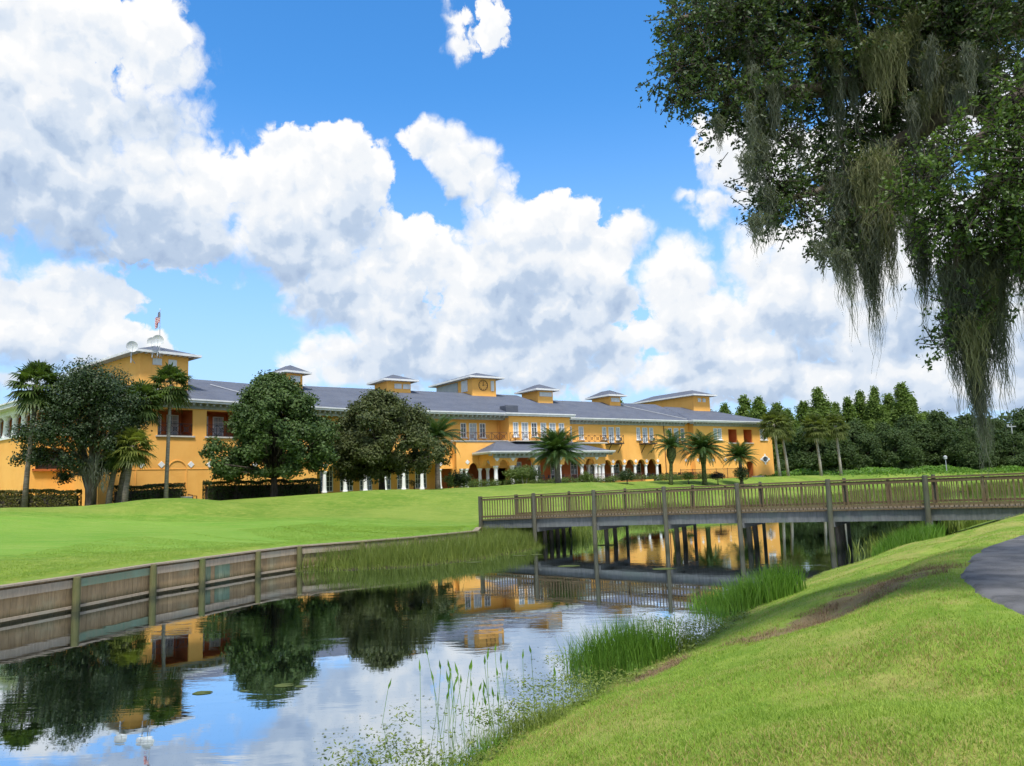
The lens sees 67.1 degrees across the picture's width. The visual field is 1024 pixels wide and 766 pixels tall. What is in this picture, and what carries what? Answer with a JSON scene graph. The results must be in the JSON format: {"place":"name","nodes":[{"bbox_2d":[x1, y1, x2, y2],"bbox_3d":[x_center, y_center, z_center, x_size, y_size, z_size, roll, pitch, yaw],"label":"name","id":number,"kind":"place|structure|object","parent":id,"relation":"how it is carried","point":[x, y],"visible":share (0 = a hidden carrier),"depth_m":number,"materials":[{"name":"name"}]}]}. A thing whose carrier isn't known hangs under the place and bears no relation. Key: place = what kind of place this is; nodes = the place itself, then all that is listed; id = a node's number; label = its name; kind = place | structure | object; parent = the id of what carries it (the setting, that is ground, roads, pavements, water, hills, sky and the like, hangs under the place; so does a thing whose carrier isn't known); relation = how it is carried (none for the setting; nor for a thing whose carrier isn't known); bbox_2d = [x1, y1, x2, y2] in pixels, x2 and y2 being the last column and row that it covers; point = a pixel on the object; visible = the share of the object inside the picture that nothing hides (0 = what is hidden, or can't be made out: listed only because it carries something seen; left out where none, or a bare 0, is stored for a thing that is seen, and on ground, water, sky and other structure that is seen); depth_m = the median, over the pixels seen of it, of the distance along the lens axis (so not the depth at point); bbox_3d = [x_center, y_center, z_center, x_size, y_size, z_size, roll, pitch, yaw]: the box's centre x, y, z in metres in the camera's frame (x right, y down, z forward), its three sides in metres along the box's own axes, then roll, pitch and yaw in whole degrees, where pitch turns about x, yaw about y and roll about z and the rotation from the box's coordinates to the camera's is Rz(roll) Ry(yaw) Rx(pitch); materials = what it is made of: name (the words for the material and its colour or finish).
{"place":"outdoors","nodes":[
{"label":"outdoors","id":0,"kind":"place"},
{"bbox_2d":[0,489,1023,765],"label":"pond water","id":1,"kind":"structure","parent":0,"point":[112,683],"depth_m":14.53,"materials":[{"name":"blue liquid"}]},
{"bbox_2d":[269,524,555,575],"bbox_3d":[-1.152,7.017,34.415,5.030,1.358,19.968,-7,-9,34],"label":"reed bed","id":2,"kind":"object","parent":1,"relation":"in","point":[496,541],"visible":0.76,"depth_m":30.36,"materials":[{"name":"green plant"}]},
{"bbox_2d":[382,644,555,741],"bbox_3d":[-0.504,3.787,9.810,2.110,0.891,1.662,-8,-10,40],"label":"pickerel weed","id":3,"kind":"object","parent":1,"relation":"on","point":[457,679],"visible":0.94,"depth_m":9.52,"materials":[{"name":"green plant"}]},
{"bbox_2d":[314,606,713,764],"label":"floating leaves","id":4,"kind":"object","parent":1,"relation":"on","point":[440,720],"visible":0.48,"depth_m":9.12,"materials":[{"name":"green plant"}]},
{"bbox_2d":[317,609,750,765],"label":"shallow weed","id":5,"kind":"object","parent":1,"relation":"on","point":[627,675],"visible":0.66,"depth_m":10.17,"materials":[{"name":"green plant"}]},
{"bbox_2d":[542,479,1023,554],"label":"reeds","id":6,"kind":"object","parent":1,"relation":"in","point":[582,533],"visible":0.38,"depth_m":64.08,"materials":[{"name":"green plant"}]},
{"bbox_2d":[0,471,1023,765],"bbox_3d":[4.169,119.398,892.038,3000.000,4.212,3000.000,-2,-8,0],"label":"ground","id":7,"kind":"structure","parent":0,"point":[24,531],"depth_m":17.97,"materials":[{"name":"green plant"}]},
{"bbox_2d":[4,359,64,506],"bbox_3d":[-30.340,3.332,49.074,3.709,10.025,3.685,-4,-8,18],"label":"palm tree","id":8,"kind":"object","parent":7,"relation":"on","point":[38,371],"visible":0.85,"depth_m":48.86,"materials":[{"name":"green plant"}]},
{"bbox_2d":[0,489,82,507],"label":"hedge","id":9,"kind":"object","parent":7,"relation":"on","point":[63,498],"visible":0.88,"depth_m":49.09,"materials":[{"name":"green plant"}]},
{"bbox_2d":[5,355,152,505],"bbox_3d":[-28.409,3.487,51.123,8.740,10.270,8.322,-2,-8,0],"label":"live oak","id":10,"kind":"object","parent":7,"relation":"on","point":[88,396],"visible":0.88,"depth_m":49.56,"materials":[{"name":"green plant"}]},
{"bbox_2d":[98,434,134,503],"bbox_3d":[-26.012,5.994,50.784,2.721,5.275,2.722,-6,-8,27],"label":"palm tree","id":11,"kind":"object","parent":7,"relation":"on","point":[110,462],"visible":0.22,"depth_m":50.46,"materials":[{"name":"green plant"}]},
{"bbox_2d":[107,424,156,501],"bbox_3d":[-24.519,5.467,49.798,3.261,5.866,3.230,1,-8,-23],"label":"palm tree","id":12,"kind":"object","parent":7,"relation":"on","point":[131,457],"visible":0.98,"depth_m":49.52,"materials":[{"name":"green plant"}]},
{"bbox_2d":[115,378,166,502],"bbox_3d":[-25.265,4.231,52.625,3.579,9.242,3.652,-2,-8,1],"label":"palm tree","id":13,"kind":"object","parent":7,"relation":"on","point":[150,391],"visible":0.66,"depth_m":52.34,"materials":[{"name":"green plant"}]},
{"bbox_2d":[112,482,186,502],"bbox_3d":[-25.664,7.999,54.778,1.539,1.841,5.183,-6,-8,26],"label":"hedge","id":14,"kind":"object","parent":7,"relation":"on","point":[154,492],"visible":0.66,"depth_m":54.56,"materials":[{"name":"green plant"}]},
{"bbox_2d":[146,362,195,497],"bbox_3d":[-24.433,3.756,55.077,3.910,10.555,3.717,-9,-10,44],"label":"palm tree","id":15,"kind":"object","parent":7,"relation":"on","point":[175,396],"visible":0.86,"depth_m":54.97,"materials":[{"name":"green plant"}]},
{"bbox_2d":[0,520,474,584],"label":"lawn grass","id":16,"kind":"structure","parent":7,"relation":"on","point":[390,529],"depth_m":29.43,"materials":[{"name":"green plant"}]},
{"bbox_2d":[0,527,482,624],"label":"retaining wall","id":17,"kind":"structure","parent":7,"relation":"on","point":[25,600],"depth_m":23.04,"materials":[{"name":"brown wood"}]},
{"bbox_2d":[202,478,320,500],"bbox_3d":[-19.114,8.273,59.481,8.691,1.920,1.844,3,-9,-36],"label":"hedge","id":18,"kind":"object","parent":7,"relation":"on","point":[220,491],"visible":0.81,"depth_m":58.44,"materials":[{"name":"green plant"}]},
{"bbox_2d":[198,369,342,496],"bbox_3d":[-17.450,3.793,56.265,10.220,9.710,11.513,-2,-8,0],"label":"magnolia tree","id":19,"kind":"object","parent":7,"relation":"on","point":[267,434],"visible":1,"depth_m":54.12,"materials":[{"name":"green plant"}]},
{"bbox_2d":[0,346,774,505],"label":"clubhouse","id":20,"kind":"structure","parent":7,"relation":"on","point":[499,430],"depth_m":82.43,"materials":[{"name":"yellow paint"}]},
{"bbox_2d":[126,341,137,362],"bbox_3d":[-29.852,-2.445,60.909,0.552,1.699,0.977,-4,-8,15],"label":"satellite dish","id":21,"kind":"object","parent":20,"relation":"on","point":[131,346],"visible":1,"depth_m":60.90,"materials":[{"name":"metal"}]},
{"bbox_2d":[152,335,163,356],"bbox_3d":[-28.488,-3.020,62.374,0.561,1.709,0.986,-6,-8,28],"label":"satellite dish","id":22,"kind":"object","parent":20,"relation":"attached to","point":[157,340],"visible":1,"depth_m":62.40,"materials":[{"name":"metal"}]},
{"bbox_2d":[155,309,160,357],"bbox_3d":[-29.221,-4.107,63.730,0.453,4.086,0.238,1,-8,-19],"label":"flagpole","id":23,"kind":"object","parent":20,"relation":"attached to","point":[157,320],"visible":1,"depth_m":63.79,"materials":[{"name":"metal"}]},
{"bbox_2d":[320,466,332,491],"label":"french door","id":24,"kind":"structure","parent":20,"relation":"in","point":[329,480],"depth_m":73.93,"materials":[{"name":"white paint"}]},
{"bbox_2d":[340,475,352,490],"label":"french door","id":25,"kind":"structure","parent":20,"relation":"in","point":[349,487],"depth_m":74.95,"materials":[{"name":"white paint"}]},
{"bbox_2d":[360,476,371,490],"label":"french door","id":26,"kind":"structure","parent":20,"relation":"in","point":[369,483],"depth_m":76.13,"materials":[{"name":"white paint"}]},
{"bbox_2d":[397,470,408,488],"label":"french door","id":27,"kind":"structure","parent":20,"relation":"in","point":[399,480],"depth_m":78.26,"materials":[{"name":"white paint"}]},
{"bbox_2d":[415,472,426,488],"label":"french door","id":28,"kind":"structure","parent":20,"relation":"in","point":[417,477],"depth_m":79.34,"materials":[{"name":"white paint"}]},
{"bbox_2d":[460,423,466,437],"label":"window","id":29,"kind":"structure","parent":20,"relation":"in","point":[462,425],"depth_m":81.56,"materials":[{"name":"white glass"}]},
{"bbox_2d":[469,423,476,439],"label":"french door","id":30,"kind":"structure","parent":20,"relation":"in","point":[472,426],"depth_m":82.20,"materials":[{"name":"white paint"}]},
{"bbox_2d":[479,423,486,438],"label":"window","id":31,"kind":"structure","parent":20,"relation":"in","point":[481,425],"depth_m":82.84,"materials":[{"name":"white glass"}]},
{"bbox_2d":[513,422,518,437],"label":"window","id":32,"kind":"structure","parent":20,"relation":"in","point":[515,424],"depth_m":83.03,"materials":[{"name":"white glass"}]},
{"bbox_2d":[521,422,528,439],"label":"french door","id":33,"kind":"structure","parent":20,"relation":"in","point":[524,425],"depth_m":83.70,"materials":[{"name":"white paint"}]},
{"bbox_2d":[531,423,537,437],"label":"window","id":34,"kind":"structure","parent":20,"relation":"in","point":[533,425],"depth_m":84.43,"materials":[{"name":"white glass"}]},
{"bbox_2d":[570,462,577,478],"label":"french door","id":35,"kind":"structure","parent":20,"relation":"in","point":[574,470],"depth_m":86.80,"materials":[{"name":"white paint"}]},
{"bbox_2d":[326,387,455,489],"bbox_3d":[-9.937,4.666,61.831,10.926,8.912,11.193,-2,-8,0],"label":"magnolia tree","id":36,"kind":"object","parent":7,"relation":"on","point":[363,450],"visible":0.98,"depth_m":59.77,"materials":[{"name":"green plant"}]},
{"bbox_2d":[426,414,463,488],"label":"date palm","id":37,"kind":"object","parent":7,"relation":"on","point":[439,427],"visible":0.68,"depth_m":66.47,"materials":[{"name":"green plant"}]},
{"bbox_2d":[442,474,454,487],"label":"climber mass","id":38,"kind":"object","parent":7,"relation":"on","point":[449,482],"visible":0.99,"depth_m":67.30,"materials":[{"name":"green plant"}]},
{"bbox_2d":[448,469,472,487],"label":"shrub","id":39,"kind":"object","parent":7,"relation":"on","point":[459,479],"visible":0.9,"depth_m":68.29,"materials":[{"name":"green plant"}]},
{"bbox_2d":[423,730,507,765],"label":"loose weed","id":40,"kind":"object","parent":7,"relation":"on","point":[495,742],"visible":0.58,"depth_m":8.11,"materials":[{"name":"green plant"}]},
{"bbox_2d":[434,695,573,752],"bbox_3d":[-0.359,4.054,8.984,2.173,0.796,1.614,-2,-8,0],"label":"loose weed","id":41,"kind":"object","parent":7,"relation":"on","point":[519,725],"visible":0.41,"depth_m":8.77,"materials":[{"name":"green plant"}]},
{"bbox_2d":[502,464,544,483],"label":"bush","id":42,"kind":"object","parent":7,"relation":"on","point":[524,473],"visible":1,"depth_m":72.91,"materials":[{"name":"green plant"}]},
{"bbox_2d":[525,426,586,482],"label":"date palm","id":43,"kind":"object","parent":7,"relation":"on","point":[554,445],"visible":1,"depth_m":70.13,"materials":[{"name":"green plant"}]},
{"bbox_2d":[556,678,609,703],"bbox_3d":[0.405,4.303,10.411,1.902,0.623,1.363,-2,-8,0],"label":"loose weed","id":44,"kind":"object","parent":7,"relation":"on","point":[603,687],"visible":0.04,"depth_m":10.25,"materials":[{"name":"green plant"}]},
{"bbox_2d":[578,471,593,481],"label":"bush","id":45,"kind":"object","parent":7,"relation":"on","point":[587,477],"visible":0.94,"depth_m":73.11,"materials":[{"name":"green plant"}]},
{"bbox_2d":[564,472,641,481],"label":"terrace fence","id":46,"kind":"object","parent":7,"relation":"on","point":[636,474],"visible":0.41,"depth_m":84.94,"materials":[{"name":"brown metal"}]},
{"bbox_2d":[557,608,688,672],"bbox_3d":[1.784,4.185,12.327,2.106,1.262,1.520,0,-8,-13],"label":"reed clump","id":47,"kind":"object","parent":7,"relation":"on","point":[631,649],"visible":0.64,"depth_m":12.10,"materials":[{"name":"green plant"}]},
{"bbox_2d":[617,468,635,483],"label":"bush","id":48,"kind":"object","parent":7,"relation":"on","point":[624,475],"visible":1,"depth_m":79.01,"materials":[{"name":"green plant"}]},
{"bbox_2d":[647,428,695,484],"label":"date palm","id":49,"kind":"object","parent":7,"relation":"on","point":[670,442],"visible":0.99,"depth_m":81.29,"materials":[{"name":"green plant"}]},
{"bbox_2d":[671,628,697,652],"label":"bush","id":50,"kind":"object","parent":7,"relation":"on","point":[684,639],"visible":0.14,"depth_m":12.56,"materials":[{"name":"green plant"}]},
{"bbox_2d":[682,471,693,483],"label":"leafy bush","id":51,"kind":"object","parent":7,"relation":"on","point":[687,476],"visible":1,"depth_m":82.88,"materials":[{"name":"green plant"}]},
{"bbox_2d":[677,428,727,484],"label":"date palm","id":52,"kind":"object","parent":7,"relation":"on","point":[702,445],"visible":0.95,"depth_m":83.15,"materials":[{"name":"green plant"}]},
{"bbox_2d":[680,468,738,478],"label":"terrace fence","id":53,"kind":"object","parent":7,"relation":"on","point":[681,471],"visible":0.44,"depth_m":100.71,"materials":[{"name":"brown metal"}]},
{"bbox_2d":[709,471,725,484],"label":"round bush","id":54,"kind":"object","parent":7,"relation":"on","point":[718,476],"visible":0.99,"depth_m":84.06,"materials":[{"name":"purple plant"}]},
{"bbox_2d":[718,402,735,413],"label":"cypress tree","id":55,"kind":"object","parent":7,"relation":"on","point":[724,408],"visible":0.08,"depth_m":150.02,"materials":[{"name":"green plant"}]},
{"bbox_2d":[721,439,760,485],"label":"date palm","id":56,"kind":"object","parent":7,"relation":"on","point":[738,451],"visible":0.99,"depth_m":86.17,"materials":[{"name":"green plant"}]},
{"bbox_2d":[733,466,751,483],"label":"leafy bush","id":57,"kind":"object","parent":7,"relation":"on","point":[743,472],"visible":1,"depth_m":85.50,"materials":[{"name":"green plant"}]},
{"bbox_2d":[734,394,752,416],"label":"cypress tree","id":58,"kind":"object","parent":7,"relation":"on","point":[744,402],"visible":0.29,"depth_m":155.71,"materials":[{"name":"green plant"}]},
{"bbox_2d":[683,557,809,611],"bbox_3d":[5.313,4.674,17.539,2.953,1.408,1.977,-2,-8,0],"label":"reed clump","id":59,"kind":"object","parent":7,"relation":"on","point":[749,593],"visible":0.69,"depth_m":17.19,"materials":[{"name":"green plant"}]},
{"bbox_2d":[478,473,1023,551],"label":"footbridge","id":60,"kind":"object","parent":7,"relation":"on","point":[836,517],"visible":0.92,"depth_m":31.24,"materials":[{"name":"brown wood"}]},
{"bbox_2d":[746,395,778,467],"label":"cypress tree","id":61,"kind":"object","parent":7,"relation":"on","point":[758,407],"visible":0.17,"depth_m":149.52,"materials":[{"name":"green plant"}]},
{"bbox_2d":[756,409,790,475],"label":"palm tree","id":62,"kind":"object","parent":7,"relation":"on","point":[773,430],"visible":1,"depth_m":103.24,"materials":[{"name":"green plant"}]},
{"bbox_2d":[771,401,783,412],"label":"cypress tree","id":63,"kind":"object","parent":7,"relation":"on","point":[775,406],"visible":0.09,"depth_m":158.02,"materials":[{"name":"green plant"}]},
{"bbox_2d":[766,411,798,475],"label":"palm tree","id":64,"kind":"object","parent":7,"relation":"on","point":[790,433],"visible":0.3,"depth_m":105.18,"materials":[{"name":"green plant"}]},
{"bbox_2d":[772,408,801,470],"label":"cypress tree","id":65,"kind":"object","parent":7,"relation":"on","point":[787,411],"visible":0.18,"depth_m":144.95,"materials":[{"name":"green plant"}]},
{"bbox_2d":[775,436,808,470],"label":"broadleaf tree","id":66,"kind":"object","parent":7,"relation":"on","point":[787,446],"visible":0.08,"depth_m":140.93,"materials":[{"name":"green plant"}]},
{"bbox_2d":[775,426,825,471],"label":"broadleaf tree","id":67,"kind":"object","parent":7,"relation":"on","point":[800,459],"visible":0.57,"depth_m":135.04,"materials":[{"name":"green plant"}]},
{"bbox_2d":[794,400,810,425],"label":"cypress tree","id":68,"kind":"object","parent":7,"relation":"on","point":[802,406],"visible":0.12,"depth_m":154.00,"materials":[{"name":"green plant"}]},
{"bbox_2d":[799,412,831,475],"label":"palm tree","id":69,"kind":"object","parent":7,"relation":"on","point":[815,434],"visible":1,"depth_m":107.19,"materials":[{"name":"green plant"}]},
{"bbox_2d":[800,386,838,433],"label":"cypress tree","id":70,"kind":"object","parent":7,"relation":"on","point":[821,404],"visible":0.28,"depth_m":149.74,"materials":[{"name":"green plant"}]},
{"bbox_2d":[635,0,1023,493],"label":"live oak","id":71,"kind":"object","parent":7,"relation":"on","point":[876,193],"visible":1,"depth_m":9.85,"materials":[{"name":"green plant"}]},
{"bbox_2d":[822,413,850,475],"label":"palm tree","id":72,"kind":"object","parent":7,"relation":"on","point":[837,433],"visible":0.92,"depth_m":109.09,"materials":[{"name":"green plant"}]},
{"bbox_2d":[831,401,844,423],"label":"cypress tree","id":73,"kind":"object","parent":7,"relation":"on","point":[835,406],"visible":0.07,"depth_m":160.09,"materials":[{"name":"green plant"}]},
{"bbox_2d":[815,436,870,471],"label":"broadleaf tree","id":74,"kind":"object","parent":7,"relation":"on","point":[850,454],"visible":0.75,"depth_m":131.21,"materials":[{"name":"green plant"}]},
{"bbox_2d":[839,396,857,444],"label":"cypress tree","id":75,"kind":"object","parent":7,"relation":"on","point":[848,409],"visible":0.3,"depth_m":149.33,"materials":[{"name":"green plant"}]},
{"bbox_2d":[845,418,871,446],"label":"broadleaf tree","id":76,"kind":"object","parent":7,"relation":"on","point":[857,429],"visible":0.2,"depth_m":140.25,"materials":[{"name":"green plant"}]},
{"bbox_2d":[845,389,878,430],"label":"cypress tree","id":77,"kind":"object","parent":7,"relation":"on","point":[859,404],"visible":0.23,"depth_m":153.24,"materials":[{"name":"green plant"}]},
{"bbox_2d":[855,433,886,468],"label":"broadleaf tree","id":78,"kind":"object","parent":7,"relation":"on","point":[871,449],"visible":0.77,"depth_m":129.84,"materials":[{"name":"green plant"}]},
{"bbox_2d":[862,385,893,432],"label":"cypress tree","id":79,"kind":"object","parent":7,"relation":"on","point":[877,411],"visible":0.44,"depth_m":149.54,"materials":[{"name":"green plant"}]},
{"bbox_2d":[872,420,893,450],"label":"broadleaf tree","id":80,"kind":"object","parent":7,"relation":"on","point":[881,427],"visible":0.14,"depth_m":138.99,"materials":[{"name":"green plant"}]},
{"bbox_2d":[881,392,895,411],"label":"cypress tree","id":81,"kind":"object","parent":7,"relation":"on","point":[888,400],"visible":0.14,"depth_m":155.96,"materials":[{"name":"green plant"}]},
{"bbox_2d":[757,464,1023,479],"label":"waterside bushes","id":82,"kind":"object","parent":7,"relation":"on","point":[941,468],"visible":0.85,"depth_m":115.12,"materials":[{"name":"green plant"}]},
{"bbox_2d":[774,411,1014,471],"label":"wood","id":83,"kind":"object","parent":7,"relation":"on","point":[1004,417],"depth_m":167.47,"materials":[{"name":"green plant"}]},
{"bbox_2d":[875,427,927,469],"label":"broadleaf tree","id":84,"kind":"object","parent":7,"relation":"on","point":[902,450],"visible":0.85,"depth_m":127.84,"materials":[{"name":"green plant"}]},
{"bbox_2d":[890,414,917,432],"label":"broadleaf tree","id":85,"kind":"object","parent":7,"relation":"on","point":[905,422],"visible":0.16,"depth_m":141.09,"materials":[{"name":"green plant"}]},
{"bbox_2d":[886,381,927,427],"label":"cypress tree","id":86,"kind":"object","parent":7,"relation":"on","point":[902,394],"visible":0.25,"depth_m":151.81,"materials":[{"name":"green plant"}]},
{"bbox_2d":[870,520,947,556],"bbox_3d":[12.738,5.003,24.875,3.754,1.220,1.871,2,-9,-29],"label":"reed clump","id":87,"kind":"object","parent":7,"relation":"on","point":[905,536],"visible":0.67,"depth_m":24.49,"materials":[{"name":"green plant"}]},
{"bbox_2d":[905,397,924,423],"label":"cypress tree","id":88,"kind":"object","parent":7,"relation":"on","point":[912,408],"visible":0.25,"depth_m":145.52,"materials":[{"name":"green plant"}]},
{"bbox_2d":[907,421,945,467],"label":"broadleaf tree","id":89,"kind":"object","parent":7,"relation":"on","point":[921,436],"visible":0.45,"depth_m":131.55,"materials":[{"name":"green plant"}]},
{"bbox_2d":[917,408,958,454],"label":"broadleaf tree","id":90,"kind":"object","parent":7,"relation":"on","point":[938,420],"visible":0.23,"depth_m":134.69,"materials":[{"name":"green plant"}]},
{"bbox_2d":[930,425,958,466],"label":"broadleaf tree","id":91,"kind":"object","parent":7,"relation":"on","point":[947,433],"visible":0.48,"depth_m":130.20,"materials":[{"name":"green plant"}]},
{"bbox_2d":[952,412,987,430],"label":"broadleaf tree","id":92,"kind":"object","parent":7,"relation":"on","point":[965,424],"visible":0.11,"depth_m":148.91,"materials":[{"name":"green plant"}]},
{"bbox_2d":[942,427,999,469],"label":"broadleaf tree","id":93,"kind":"object","parent":7,"relation":"on","point":[961,450],"visible":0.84,"depth_m":124.05,"materials":[{"name":"green plant"}]},
{"bbox_2d":[978,426,1004,467],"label":"broadleaf tree","id":94,"kind":"object","parent":7,"relation":"on","point":[995,439],"visible":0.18,"depth_m":126.16,"materials":[{"name":"green plant"}]},
{"bbox_2d":[984,418,1008,445],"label":"broadleaf tree","id":95,"kind":"object","parent":7,"relation":"on","point":[999,424],"visible":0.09,"depth_m":154.66,"materials":[{"name":"green plant"}]},
{"bbox_2d":[994,406,1023,442],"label":"broadleaf tree","id":96,"kind":"object","parent":7,"relation":"on","point":[1017,420],"visible":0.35,"depth_m":148.88,"materials":[{"name":"green plant"}]},
{"bbox_2d":[997,430,1023,467],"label":"broadleaf tree","id":97,"kind":"object","parent":7,"relation":"on","point":[1009,442],"visible":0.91,"depth_m":125.58,"materials":[{"name":"green plant"}]},
{"bbox_2d":[0,0,1023,422],"label":"sky","id":98,"kind":"structure","parent":0,"point":[346,193],"materials":[{"name":"blue"}]},
{"bbox_2d":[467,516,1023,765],"bbox_3d":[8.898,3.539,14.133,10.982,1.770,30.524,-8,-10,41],"label":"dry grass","id":99,"kind":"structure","parent":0,"point":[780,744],"depth_m":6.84,"materials":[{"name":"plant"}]},
{"bbox_2d":[623,561,967,685],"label":"dead grass","id":100,"kind":"structure","parent":0,"point":[677,660],"depth_m":11.18,"materials":[{"name":"brown plant"}]},
{"bbox_2d":[961,535,1023,614],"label":"cart path","id":101,"kind":"structure","parent":0,"point":[995,572],"depth_m":10.60,"materials":[{"name":"grey asphalt"}]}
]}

